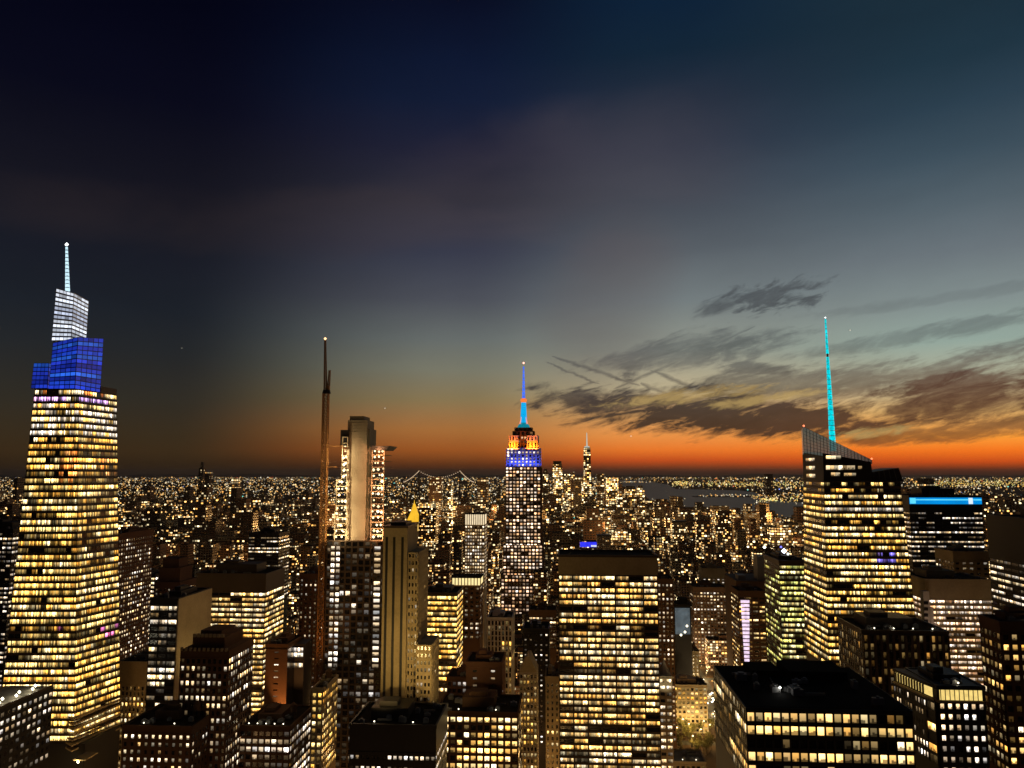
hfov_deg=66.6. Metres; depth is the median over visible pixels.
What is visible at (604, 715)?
window
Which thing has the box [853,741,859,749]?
window
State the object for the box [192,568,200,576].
city building
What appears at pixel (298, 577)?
city building
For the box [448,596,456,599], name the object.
window
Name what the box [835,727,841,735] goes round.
window
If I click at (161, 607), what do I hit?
window
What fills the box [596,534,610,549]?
residential tower
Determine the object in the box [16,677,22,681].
window
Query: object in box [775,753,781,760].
window
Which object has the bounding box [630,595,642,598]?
window
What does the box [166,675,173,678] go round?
window
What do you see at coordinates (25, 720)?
roof terrace block
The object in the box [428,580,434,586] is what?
city building
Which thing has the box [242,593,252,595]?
window
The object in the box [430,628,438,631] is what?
window
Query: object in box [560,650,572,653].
window
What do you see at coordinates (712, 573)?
beige top block
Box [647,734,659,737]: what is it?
window
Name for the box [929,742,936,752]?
window
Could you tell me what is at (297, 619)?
city building
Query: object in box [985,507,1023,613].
sloping ribbon office
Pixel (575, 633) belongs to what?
window
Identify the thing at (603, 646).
window
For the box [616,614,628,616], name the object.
window
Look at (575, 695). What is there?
window
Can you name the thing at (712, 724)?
park tree
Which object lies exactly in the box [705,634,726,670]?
city building
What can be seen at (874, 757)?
window
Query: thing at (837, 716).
window
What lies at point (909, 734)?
window
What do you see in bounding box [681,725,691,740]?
park tree
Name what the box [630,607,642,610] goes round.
window
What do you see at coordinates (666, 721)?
pale point tower
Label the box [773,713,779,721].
window
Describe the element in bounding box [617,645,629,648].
window
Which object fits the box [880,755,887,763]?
window
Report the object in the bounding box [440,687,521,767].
bright grid block
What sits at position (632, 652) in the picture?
window
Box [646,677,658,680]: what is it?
window
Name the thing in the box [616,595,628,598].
window
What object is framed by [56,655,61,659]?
window
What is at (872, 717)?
window
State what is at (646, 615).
window
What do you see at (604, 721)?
window
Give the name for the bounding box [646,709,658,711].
window
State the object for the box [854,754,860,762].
window
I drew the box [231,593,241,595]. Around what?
window
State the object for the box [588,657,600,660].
window
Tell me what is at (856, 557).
wedge top skyscraper
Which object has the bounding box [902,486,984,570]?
blue top tower
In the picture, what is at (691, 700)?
park side building
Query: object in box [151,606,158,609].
window
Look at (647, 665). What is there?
window
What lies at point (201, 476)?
residential tower
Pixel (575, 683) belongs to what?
window
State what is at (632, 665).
window
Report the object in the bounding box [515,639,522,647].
city building
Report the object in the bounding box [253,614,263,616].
window
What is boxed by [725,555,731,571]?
city building
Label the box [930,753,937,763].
window
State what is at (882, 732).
window
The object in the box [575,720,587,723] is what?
window
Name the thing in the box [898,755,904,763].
window
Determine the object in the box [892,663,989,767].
corner window office
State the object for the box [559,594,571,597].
window
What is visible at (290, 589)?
city building
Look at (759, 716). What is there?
window
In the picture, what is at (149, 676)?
window
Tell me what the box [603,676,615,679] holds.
window
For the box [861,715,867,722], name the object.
window
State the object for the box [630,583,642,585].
window
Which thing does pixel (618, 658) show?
window
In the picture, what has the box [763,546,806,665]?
green lit office
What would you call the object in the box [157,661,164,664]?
window
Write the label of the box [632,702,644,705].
window
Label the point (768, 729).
window
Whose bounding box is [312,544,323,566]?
city building
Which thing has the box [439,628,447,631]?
window
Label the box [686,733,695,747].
park tree
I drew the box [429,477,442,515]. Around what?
residential tower
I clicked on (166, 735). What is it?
brick apartment
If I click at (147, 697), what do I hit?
window
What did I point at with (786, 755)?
window
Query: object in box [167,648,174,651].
window
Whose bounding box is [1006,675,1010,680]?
window
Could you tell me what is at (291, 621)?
city building
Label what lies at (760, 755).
window
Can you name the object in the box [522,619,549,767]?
speckled dark tower
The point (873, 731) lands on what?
window
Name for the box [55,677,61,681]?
window
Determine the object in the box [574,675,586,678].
window
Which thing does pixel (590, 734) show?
window
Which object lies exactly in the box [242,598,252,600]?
window
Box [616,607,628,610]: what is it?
window
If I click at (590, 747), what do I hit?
window
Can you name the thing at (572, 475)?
downtown tower
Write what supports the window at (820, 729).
in the flat roof office
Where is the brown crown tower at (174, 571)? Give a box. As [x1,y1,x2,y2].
[154,556,196,596]
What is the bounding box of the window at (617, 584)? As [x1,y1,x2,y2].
[616,583,627,585]
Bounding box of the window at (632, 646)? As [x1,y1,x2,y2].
[631,645,643,648]
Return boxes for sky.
[0,0,1023,475]
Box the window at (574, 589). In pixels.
[573,588,585,591]
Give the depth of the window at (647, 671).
497.42 m
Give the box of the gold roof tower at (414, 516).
[407,500,418,539]
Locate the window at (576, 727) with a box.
[575,726,587,729]
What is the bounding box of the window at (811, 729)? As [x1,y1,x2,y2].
[809,727,815,734]
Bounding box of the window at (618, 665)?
[617,664,629,666]
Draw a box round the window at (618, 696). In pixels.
[617,695,629,698]
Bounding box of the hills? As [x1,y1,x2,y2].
[0,474,1023,476]
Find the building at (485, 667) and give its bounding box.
[465,648,505,693]
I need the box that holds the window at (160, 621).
[159,620,166,623]
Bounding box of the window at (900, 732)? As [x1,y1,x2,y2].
[897,729,903,736]
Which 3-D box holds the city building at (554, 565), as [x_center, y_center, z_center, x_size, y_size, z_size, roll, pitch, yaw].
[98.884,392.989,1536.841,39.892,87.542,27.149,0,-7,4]
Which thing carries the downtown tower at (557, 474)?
on the ground
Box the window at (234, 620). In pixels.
[230,619,240,621]
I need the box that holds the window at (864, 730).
[861,728,867,736]
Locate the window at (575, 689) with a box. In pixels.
[574,688,586,691]
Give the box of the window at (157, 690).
[156,689,163,692]
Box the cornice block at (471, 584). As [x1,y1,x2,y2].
[451,573,483,663]
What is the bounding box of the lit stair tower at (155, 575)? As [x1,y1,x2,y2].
[148,568,158,640]
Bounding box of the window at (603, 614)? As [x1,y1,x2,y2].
[602,613,614,616]
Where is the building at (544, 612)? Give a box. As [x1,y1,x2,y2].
[529,603,556,664]
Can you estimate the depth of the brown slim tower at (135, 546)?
729.62 m
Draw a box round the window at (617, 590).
[616,589,628,592]
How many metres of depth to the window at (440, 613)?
687.07 m
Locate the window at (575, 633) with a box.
[574,632,586,634]
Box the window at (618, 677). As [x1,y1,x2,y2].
[617,676,629,679]
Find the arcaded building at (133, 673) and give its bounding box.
[118,649,147,767]
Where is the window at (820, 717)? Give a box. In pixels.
[817,714,823,721]
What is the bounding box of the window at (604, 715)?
[603,714,615,717]
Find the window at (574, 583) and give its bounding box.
[573,582,585,585]
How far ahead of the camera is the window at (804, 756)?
252.08 m
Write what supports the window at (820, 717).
in the flat roof office
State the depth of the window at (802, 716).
253.50 m
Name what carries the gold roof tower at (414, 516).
on the ground
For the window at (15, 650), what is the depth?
573.50 m
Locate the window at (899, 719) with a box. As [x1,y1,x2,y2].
[896,716,902,723]
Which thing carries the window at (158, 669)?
in the blank wall office
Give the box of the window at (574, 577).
[573,576,585,579]
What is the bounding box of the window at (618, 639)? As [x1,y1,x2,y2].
[617,638,628,641]
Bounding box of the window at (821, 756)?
[819,754,825,761]
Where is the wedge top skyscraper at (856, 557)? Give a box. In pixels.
[801,317,915,665]
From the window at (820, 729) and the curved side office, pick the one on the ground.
the curved side office
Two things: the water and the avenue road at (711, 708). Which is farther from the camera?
the water
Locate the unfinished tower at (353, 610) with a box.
[323,416,396,767]
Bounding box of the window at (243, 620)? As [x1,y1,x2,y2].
[241,619,251,621]
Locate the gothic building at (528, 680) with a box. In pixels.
[519,650,538,767]
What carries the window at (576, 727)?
in the office slab
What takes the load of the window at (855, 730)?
in the flat roof office
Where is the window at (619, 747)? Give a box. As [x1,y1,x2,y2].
[618,746,630,749]
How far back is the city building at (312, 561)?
1405.59 m
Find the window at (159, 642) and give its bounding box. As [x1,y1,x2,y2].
[158,641,165,644]
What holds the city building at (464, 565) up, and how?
on the ground
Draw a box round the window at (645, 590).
[644,589,656,592]
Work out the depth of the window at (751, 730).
254.12 m
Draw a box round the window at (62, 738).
[60,736,66,740]
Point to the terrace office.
(275, 735)
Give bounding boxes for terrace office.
[239,702,310,767]
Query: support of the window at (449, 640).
in the curved side office
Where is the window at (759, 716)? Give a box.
[756,713,762,720]
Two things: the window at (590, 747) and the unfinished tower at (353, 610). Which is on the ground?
the unfinished tower at (353, 610)
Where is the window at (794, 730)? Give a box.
[791,727,797,734]
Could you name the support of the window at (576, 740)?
in the office slab
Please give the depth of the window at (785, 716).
253.87 m
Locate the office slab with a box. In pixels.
[558,549,660,767]
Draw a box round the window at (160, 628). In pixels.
[159,627,166,630]
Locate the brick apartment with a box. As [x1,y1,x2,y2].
[120,700,209,767]
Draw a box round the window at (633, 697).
[632,696,644,698]
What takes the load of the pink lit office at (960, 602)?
on the ground
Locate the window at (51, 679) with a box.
[49,677,54,681]
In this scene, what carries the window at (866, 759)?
in the flat roof office
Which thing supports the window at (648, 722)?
in the office slab
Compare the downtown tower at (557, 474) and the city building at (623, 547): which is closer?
the city building at (623, 547)
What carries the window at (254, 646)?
in the ribbon office tower at (248, 597)
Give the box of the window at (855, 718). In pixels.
[852,715,858,722]
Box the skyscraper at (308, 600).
[298,566,324,698]
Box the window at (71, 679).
[68,677,74,681]
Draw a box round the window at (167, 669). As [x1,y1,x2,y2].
[166,668,173,671]
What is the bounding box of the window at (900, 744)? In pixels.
[898,742,904,750]
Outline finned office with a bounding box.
[487,607,514,693]
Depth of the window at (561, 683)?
500.22 m
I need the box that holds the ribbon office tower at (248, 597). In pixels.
[196,559,285,715]
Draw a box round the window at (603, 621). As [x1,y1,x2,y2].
[602,620,614,622]
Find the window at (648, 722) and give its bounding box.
[647,721,659,724]
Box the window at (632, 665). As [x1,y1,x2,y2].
[631,664,643,667]
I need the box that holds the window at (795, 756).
[792,753,798,761]
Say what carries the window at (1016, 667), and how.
in the shadowed tower at (1002, 640)
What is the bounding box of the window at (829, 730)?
[826,727,832,735]
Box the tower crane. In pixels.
[316,337,330,682]
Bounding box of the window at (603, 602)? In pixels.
[602,601,614,604]
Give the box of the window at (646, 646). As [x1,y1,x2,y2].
[645,645,657,648]
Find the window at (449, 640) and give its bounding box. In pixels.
[448,639,455,642]
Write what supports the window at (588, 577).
in the office slab
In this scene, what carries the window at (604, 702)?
in the office slab
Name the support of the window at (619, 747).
in the office slab
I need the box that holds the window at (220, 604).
[219,603,229,605]
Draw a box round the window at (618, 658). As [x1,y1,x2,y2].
[617,657,629,660]
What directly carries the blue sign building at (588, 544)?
on the ground
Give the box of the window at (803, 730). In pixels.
[800,727,806,734]
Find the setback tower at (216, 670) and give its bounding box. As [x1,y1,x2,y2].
[178,624,253,767]
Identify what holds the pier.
on the ground
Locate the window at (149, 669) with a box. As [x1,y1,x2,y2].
[148,668,155,671]
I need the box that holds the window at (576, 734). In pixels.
[575,733,587,736]
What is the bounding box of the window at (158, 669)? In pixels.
[157,668,164,671]
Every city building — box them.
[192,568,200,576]
[219,544,233,562]
[287,591,298,615]
[287,609,296,633]
[288,574,294,592]
[289,543,300,573]
[296,569,308,589]
[296,607,298,634]
[300,545,311,568]
[304,554,318,568]
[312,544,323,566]
[428,551,431,562]
[428,559,445,580]
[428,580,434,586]
[433,570,450,583]
[435,542,450,570]
[463,557,464,572]
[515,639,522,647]
[515,653,517,677]
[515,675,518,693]
[534,567,547,604]
[550,570,558,595]
[552,562,557,571]
[616,545,632,549]
[695,519,710,556]
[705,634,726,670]
[711,553,728,572]
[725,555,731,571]
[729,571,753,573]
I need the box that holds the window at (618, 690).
[617,689,629,692]
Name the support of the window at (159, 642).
in the blank wall office
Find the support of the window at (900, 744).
in the flat roof office
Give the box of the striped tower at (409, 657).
[380,520,438,702]
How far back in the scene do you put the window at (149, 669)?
489.23 m
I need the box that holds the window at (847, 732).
[844,728,850,735]
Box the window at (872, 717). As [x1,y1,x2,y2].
[870,715,876,723]
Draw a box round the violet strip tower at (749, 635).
[730,583,766,665]
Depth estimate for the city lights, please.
16068.13 m
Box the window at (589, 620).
[588,619,600,622]
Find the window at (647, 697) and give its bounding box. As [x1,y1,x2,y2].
[646,696,658,699]
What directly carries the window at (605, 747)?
in the office slab
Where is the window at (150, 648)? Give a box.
[149,647,156,650]
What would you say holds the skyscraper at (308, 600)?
on the ground
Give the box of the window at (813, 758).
[810,753,816,761]
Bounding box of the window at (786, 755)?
[783,753,789,760]
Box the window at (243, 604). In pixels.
[242,603,252,605]
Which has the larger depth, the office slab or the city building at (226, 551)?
the city building at (226, 551)
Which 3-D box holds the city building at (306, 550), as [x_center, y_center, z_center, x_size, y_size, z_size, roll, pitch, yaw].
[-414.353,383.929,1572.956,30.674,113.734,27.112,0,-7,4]
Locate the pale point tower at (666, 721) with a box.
[659,659,673,767]
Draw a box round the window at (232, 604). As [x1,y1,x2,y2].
[230,603,240,605]
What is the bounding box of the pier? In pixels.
[692,496,760,496]
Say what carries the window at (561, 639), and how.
in the office slab
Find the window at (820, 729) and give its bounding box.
[817,727,823,735]
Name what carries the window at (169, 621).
in the blank wall office
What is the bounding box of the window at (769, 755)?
[766,752,772,760]
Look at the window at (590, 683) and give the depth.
499.00 m
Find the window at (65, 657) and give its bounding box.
[63,655,68,659]
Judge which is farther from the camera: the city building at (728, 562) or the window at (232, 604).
the city building at (728, 562)
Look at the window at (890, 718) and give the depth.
251.65 m
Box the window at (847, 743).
[844,741,850,748]
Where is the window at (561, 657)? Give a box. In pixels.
[560,656,572,659]
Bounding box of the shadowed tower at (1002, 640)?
[978,605,1023,767]
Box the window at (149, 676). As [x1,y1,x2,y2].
[147,675,154,678]
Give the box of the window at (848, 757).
[845,754,851,762]
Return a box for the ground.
[0,477,1023,767]
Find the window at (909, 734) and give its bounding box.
[906,729,912,737]
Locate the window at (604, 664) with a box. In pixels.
[603,663,614,666]
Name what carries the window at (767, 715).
in the flat roof office
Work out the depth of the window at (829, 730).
252.45 m
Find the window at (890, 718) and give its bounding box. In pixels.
[887,715,893,723]
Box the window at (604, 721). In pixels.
[603,720,615,723]
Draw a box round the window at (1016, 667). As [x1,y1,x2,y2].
[1014,665,1018,670]
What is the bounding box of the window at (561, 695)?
[560,694,572,697]
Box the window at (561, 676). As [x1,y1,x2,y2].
[560,675,572,678]
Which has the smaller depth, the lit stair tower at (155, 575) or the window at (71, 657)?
the window at (71, 657)
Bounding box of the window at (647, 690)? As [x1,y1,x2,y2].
[646,689,658,692]
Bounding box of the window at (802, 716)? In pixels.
[799,714,805,721]
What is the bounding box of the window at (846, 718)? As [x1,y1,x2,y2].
[843,714,849,722]
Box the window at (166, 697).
[165,696,172,699]
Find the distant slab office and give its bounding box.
[248,527,289,631]
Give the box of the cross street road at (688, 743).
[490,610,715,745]
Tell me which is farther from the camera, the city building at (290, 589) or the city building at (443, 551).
the city building at (443, 551)
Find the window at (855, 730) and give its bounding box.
[853,728,859,735]
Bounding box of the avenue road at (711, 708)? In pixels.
[699,668,714,722]
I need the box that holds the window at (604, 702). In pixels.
[603,701,615,704]
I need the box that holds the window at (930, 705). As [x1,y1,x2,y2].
[927,700,933,709]
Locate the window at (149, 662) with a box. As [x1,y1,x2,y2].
[148,661,155,664]
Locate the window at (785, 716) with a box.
[782,713,788,721]
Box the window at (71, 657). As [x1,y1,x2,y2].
[69,655,74,659]
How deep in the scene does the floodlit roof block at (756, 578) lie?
849.96 m
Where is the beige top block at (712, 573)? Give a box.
[698,563,724,585]
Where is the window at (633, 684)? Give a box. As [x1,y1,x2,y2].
[632,683,644,686]
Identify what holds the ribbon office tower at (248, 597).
on the ground
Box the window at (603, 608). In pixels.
[602,607,614,610]
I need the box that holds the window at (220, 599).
[219,598,229,600]
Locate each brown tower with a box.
[264,631,311,705]
[657,568,676,748]
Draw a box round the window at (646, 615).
[645,614,657,617]
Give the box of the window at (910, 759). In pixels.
[907,756,913,763]
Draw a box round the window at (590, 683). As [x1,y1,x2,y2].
[589,682,600,685]
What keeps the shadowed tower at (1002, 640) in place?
on the ground
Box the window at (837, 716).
[834,714,840,722]
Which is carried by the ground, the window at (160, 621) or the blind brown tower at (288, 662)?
the blind brown tower at (288, 662)
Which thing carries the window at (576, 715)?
in the office slab
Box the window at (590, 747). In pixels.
[589,746,601,749]
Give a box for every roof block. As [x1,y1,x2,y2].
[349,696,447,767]
[674,749,706,767]
[725,545,765,665]
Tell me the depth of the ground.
15120.30 m
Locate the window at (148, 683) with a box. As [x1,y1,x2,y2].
[147,682,154,685]
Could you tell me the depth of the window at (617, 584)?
504.88 m
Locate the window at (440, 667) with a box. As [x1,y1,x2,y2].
[439,666,446,669]
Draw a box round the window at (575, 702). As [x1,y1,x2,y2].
[574,701,586,704]
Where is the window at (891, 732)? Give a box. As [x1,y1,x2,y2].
[888,729,894,736]
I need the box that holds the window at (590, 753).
[589,752,601,755]
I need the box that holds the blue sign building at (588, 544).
[580,540,596,548]
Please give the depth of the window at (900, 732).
250.97 m
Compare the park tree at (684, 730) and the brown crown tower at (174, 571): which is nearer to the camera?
the park tree at (684, 730)
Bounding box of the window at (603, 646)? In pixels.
[602,645,614,647]
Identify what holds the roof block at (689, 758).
on the ground
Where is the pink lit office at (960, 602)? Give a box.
[910,565,992,684]
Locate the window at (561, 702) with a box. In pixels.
[560,700,572,703]
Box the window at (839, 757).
[836,754,842,762]
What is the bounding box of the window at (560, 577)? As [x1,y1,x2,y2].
[559,576,571,579]
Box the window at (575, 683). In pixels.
[574,682,586,685]
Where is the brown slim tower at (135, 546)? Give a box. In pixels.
[118,526,153,659]
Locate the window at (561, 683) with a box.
[560,682,572,684]
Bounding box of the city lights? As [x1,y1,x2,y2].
[0,476,1023,704]
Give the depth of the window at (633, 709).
495.36 m
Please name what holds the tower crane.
on the unfinished tower at (353, 610)
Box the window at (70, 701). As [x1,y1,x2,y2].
[68,699,73,703]
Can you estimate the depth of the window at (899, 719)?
251.43 m
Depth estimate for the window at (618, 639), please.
500.83 m
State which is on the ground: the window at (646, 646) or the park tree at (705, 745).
the park tree at (705, 745)
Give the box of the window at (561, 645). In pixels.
[560,644,572,647]
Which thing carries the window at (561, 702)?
in the office slab
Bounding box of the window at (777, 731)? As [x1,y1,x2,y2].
[774,726,780,734]
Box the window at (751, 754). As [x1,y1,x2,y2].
[749,752,755,760]
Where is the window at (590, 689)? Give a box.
[589,688,600,691]
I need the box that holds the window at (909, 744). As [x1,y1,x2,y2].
[906,742,912,750]
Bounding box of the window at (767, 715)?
[765,713,771,720]
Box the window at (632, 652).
[631,651,643,654]
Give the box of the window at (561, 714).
[560,713,572,716]
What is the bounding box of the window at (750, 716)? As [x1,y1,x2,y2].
[747,712,753,720]
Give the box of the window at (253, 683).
[252,682,261,684]
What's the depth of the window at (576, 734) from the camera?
496.08 m
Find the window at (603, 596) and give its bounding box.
[602,595,613,598]
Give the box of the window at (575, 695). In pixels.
[574,694,586,697]
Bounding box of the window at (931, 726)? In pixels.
[928,721,935,731]
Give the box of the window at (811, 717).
[808,714,814,721]
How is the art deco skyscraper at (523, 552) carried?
on the ground
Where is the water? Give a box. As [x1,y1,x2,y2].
[604,480,803,517]
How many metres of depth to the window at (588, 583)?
506.12 m
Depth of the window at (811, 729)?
252.82 m
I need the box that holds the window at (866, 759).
[863,755,869,762]
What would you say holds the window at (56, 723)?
in the glass skyscraper at (63, 636)
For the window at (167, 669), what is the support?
in the blank wall office
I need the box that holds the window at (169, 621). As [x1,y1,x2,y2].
[168,620,175,623]
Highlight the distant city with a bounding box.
[0,478,1023,676]
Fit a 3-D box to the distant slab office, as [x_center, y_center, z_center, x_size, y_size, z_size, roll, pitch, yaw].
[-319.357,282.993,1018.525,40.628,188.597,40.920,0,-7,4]
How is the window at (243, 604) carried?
in the ribbon office tower at (248, 597)
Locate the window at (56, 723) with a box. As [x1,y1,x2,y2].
[54,721,59,725]
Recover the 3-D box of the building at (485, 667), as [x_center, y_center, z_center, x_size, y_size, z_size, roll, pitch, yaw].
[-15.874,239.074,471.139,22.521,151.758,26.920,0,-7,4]
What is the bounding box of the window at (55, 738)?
[53,736,59,740]
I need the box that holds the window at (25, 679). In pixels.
[23,677,28,681]
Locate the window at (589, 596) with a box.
[588,595,599,597]
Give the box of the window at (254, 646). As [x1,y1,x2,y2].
[253,645,262,647]
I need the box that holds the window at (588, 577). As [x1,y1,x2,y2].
[587,576,599,579]
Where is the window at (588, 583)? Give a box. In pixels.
[587,582,599,585]
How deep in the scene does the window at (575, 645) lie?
502.30 m
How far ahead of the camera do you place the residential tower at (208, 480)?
8177.31 m
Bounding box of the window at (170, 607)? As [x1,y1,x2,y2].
[169,606,176,609]
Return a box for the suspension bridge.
[404,471,473,495]
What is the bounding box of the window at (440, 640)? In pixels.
[439,639,447,642]
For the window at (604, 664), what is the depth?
499.73 m
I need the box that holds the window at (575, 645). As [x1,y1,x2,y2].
[574,644,586,647]
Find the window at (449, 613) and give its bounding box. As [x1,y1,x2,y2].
[448,612,456,615]
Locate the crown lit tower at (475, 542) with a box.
[465,512,486,647]
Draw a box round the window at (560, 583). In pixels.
[559,582,571,585]
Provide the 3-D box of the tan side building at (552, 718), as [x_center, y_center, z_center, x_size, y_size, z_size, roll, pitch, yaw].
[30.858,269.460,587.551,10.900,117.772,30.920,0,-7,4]
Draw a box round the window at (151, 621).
[150,620,157,623]
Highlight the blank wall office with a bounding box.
[145,584,211,710]
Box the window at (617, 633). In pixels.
[616,632,628,635]
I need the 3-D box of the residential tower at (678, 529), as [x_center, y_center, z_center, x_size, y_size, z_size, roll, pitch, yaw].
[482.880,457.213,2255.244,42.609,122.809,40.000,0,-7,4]
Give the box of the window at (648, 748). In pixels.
[647,747,659,750]
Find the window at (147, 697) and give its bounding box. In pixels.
[146,696,153,699]
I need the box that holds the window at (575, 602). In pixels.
[574,601,585,603]
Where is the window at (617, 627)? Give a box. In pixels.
[616,626,628,629]
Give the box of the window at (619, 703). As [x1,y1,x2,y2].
[617,702,629,705]
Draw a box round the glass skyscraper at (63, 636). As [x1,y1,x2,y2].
[3,243,121,767]
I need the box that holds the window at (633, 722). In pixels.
[632,721,644,724]
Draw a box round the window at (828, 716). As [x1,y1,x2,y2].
[826,714,832,722]
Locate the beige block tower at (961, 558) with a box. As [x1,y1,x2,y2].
[934,544,989,578]
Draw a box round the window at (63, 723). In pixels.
[61,721,66,725]
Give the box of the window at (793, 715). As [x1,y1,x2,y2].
[791,713,797,721]
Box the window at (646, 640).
[645,639,657,642]
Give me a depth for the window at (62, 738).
563.92 m
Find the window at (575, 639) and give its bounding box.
[574,638,586,641]
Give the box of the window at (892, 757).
[889,755,895,763]
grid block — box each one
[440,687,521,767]
[446,664,465,692]
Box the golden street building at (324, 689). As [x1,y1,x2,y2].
[310,669,338,767]
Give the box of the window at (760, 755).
[757,752,763,760]
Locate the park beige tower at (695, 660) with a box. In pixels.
[692,642,699,676]
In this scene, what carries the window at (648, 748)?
in the office slab
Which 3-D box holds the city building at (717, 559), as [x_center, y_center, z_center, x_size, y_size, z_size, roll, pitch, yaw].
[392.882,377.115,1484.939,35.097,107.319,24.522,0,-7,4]
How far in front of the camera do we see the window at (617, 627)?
501.81 m
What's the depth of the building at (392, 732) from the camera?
373.43 m
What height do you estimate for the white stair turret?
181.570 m
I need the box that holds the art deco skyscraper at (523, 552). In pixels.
[501,362,548,613]
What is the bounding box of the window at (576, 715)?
[575,713,586,716]
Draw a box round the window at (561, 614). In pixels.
[560,613,571,616]
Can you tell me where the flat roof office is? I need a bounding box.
[713,660,915,767]
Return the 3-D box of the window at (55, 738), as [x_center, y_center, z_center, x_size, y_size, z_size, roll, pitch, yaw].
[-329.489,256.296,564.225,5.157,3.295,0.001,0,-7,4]
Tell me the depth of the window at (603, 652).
500.59 m
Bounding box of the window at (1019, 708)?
[1017,706,1021,711]
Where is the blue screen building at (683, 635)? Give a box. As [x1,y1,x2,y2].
[674,597,692,674]
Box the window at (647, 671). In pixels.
[646,670,658,673]
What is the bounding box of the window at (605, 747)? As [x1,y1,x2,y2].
[604,746,616,749]
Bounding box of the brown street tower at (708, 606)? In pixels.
[688,580,725,663]
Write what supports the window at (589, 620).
in the office slab
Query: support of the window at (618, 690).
in the office slab
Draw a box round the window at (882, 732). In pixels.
[879,728,885,736]
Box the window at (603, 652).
[602,651,614,654]
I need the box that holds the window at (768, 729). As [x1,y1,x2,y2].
[765,726,771,733]
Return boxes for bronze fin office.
[836,609,950,697]
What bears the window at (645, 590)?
in the office slab
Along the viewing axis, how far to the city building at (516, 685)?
705.54 m
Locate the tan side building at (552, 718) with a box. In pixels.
[545,661,559,767]
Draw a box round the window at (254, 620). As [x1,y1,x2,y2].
[253,619,263,621]
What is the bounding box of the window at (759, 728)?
[756,726,762,733]
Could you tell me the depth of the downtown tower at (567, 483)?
5441.11 m
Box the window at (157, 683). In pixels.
[156,682,163,685]
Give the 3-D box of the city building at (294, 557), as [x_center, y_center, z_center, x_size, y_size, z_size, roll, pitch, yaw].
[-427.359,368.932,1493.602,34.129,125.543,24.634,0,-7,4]
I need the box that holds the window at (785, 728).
[782,726,788,734]
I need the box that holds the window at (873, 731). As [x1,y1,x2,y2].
[870,728,876,736]
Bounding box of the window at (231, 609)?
[230,608,240,610]
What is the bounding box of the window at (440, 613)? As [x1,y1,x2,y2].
[439,612,447,615]
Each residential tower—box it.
[198,462,205,487]
[204,472,212,487]
[419,502,438,559]
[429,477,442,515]
[448,484,452,530]
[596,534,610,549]
[670,520,686,546]
[712,510,732,543]
[764,474,773,495]
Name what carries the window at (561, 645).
in the office slab
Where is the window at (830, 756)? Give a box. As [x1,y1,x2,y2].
[827,754,833,761]
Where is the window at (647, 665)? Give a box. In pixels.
[646,664,658,667]
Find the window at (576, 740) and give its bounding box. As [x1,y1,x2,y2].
[575,739,587,742]
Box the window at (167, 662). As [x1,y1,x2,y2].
[166,661,173,665]
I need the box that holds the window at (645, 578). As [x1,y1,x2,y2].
[644,577,656,579]
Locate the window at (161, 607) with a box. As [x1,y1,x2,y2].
[160,606,167,609]
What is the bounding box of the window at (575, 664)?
[574,663,586,666]
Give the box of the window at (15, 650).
[13,648,18,652]
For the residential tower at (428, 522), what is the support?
on the ground
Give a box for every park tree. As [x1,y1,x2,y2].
[676,718,683,734]
[677,735,682,742]
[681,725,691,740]
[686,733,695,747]
[690,723,697,732]
[701,740,709,755]
[704,734,715,750]
[705,736,713,752]
[707,718,714,733]
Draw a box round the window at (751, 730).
[748,726,754,733]
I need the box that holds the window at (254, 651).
[253,650,262,652]
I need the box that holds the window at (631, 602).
[630,601,642,604]
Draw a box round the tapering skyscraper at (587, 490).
[583,433,591,498]
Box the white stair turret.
[920,590,936,625]
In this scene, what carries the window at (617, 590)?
in the office slab
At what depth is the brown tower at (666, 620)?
730.41 m
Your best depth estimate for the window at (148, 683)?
488.27 m
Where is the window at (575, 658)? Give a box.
[574,657,586,659]
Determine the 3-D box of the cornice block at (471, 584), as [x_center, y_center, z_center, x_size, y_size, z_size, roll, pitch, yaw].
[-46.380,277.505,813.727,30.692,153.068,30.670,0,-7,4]
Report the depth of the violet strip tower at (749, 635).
764.67 m
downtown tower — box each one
[543,469,547,502]
[553,461,561,493]
[564,474,569,506]
[570,472,574,507]
[575,476,582,503]
[597,474,603,504]
[606,478,617,505]
[624,486,635,509]
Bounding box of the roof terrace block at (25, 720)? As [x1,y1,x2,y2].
[0,684,53,767]
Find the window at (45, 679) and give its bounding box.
[42,677,48,681]
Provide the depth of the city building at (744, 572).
1253.73 m
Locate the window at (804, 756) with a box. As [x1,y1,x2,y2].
[801,753,807,761]
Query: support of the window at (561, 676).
in the office slab
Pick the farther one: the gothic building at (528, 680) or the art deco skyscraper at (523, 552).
the art deco skyscraper at (523, 552)
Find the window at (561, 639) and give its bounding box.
[560,638,571,640]
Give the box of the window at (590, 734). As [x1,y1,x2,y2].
[589,733,601,736]
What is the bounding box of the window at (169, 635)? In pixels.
[168,634,175,637]
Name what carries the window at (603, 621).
in the office slab
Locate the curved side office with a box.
[427,583,462,702]
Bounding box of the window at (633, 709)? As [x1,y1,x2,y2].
[632,708,644,711]
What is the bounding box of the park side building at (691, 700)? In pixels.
[675,674,707,732]
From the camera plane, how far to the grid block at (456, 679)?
485.49 m
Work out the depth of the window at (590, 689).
498.63 m
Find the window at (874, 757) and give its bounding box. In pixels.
[872,755,878,763]

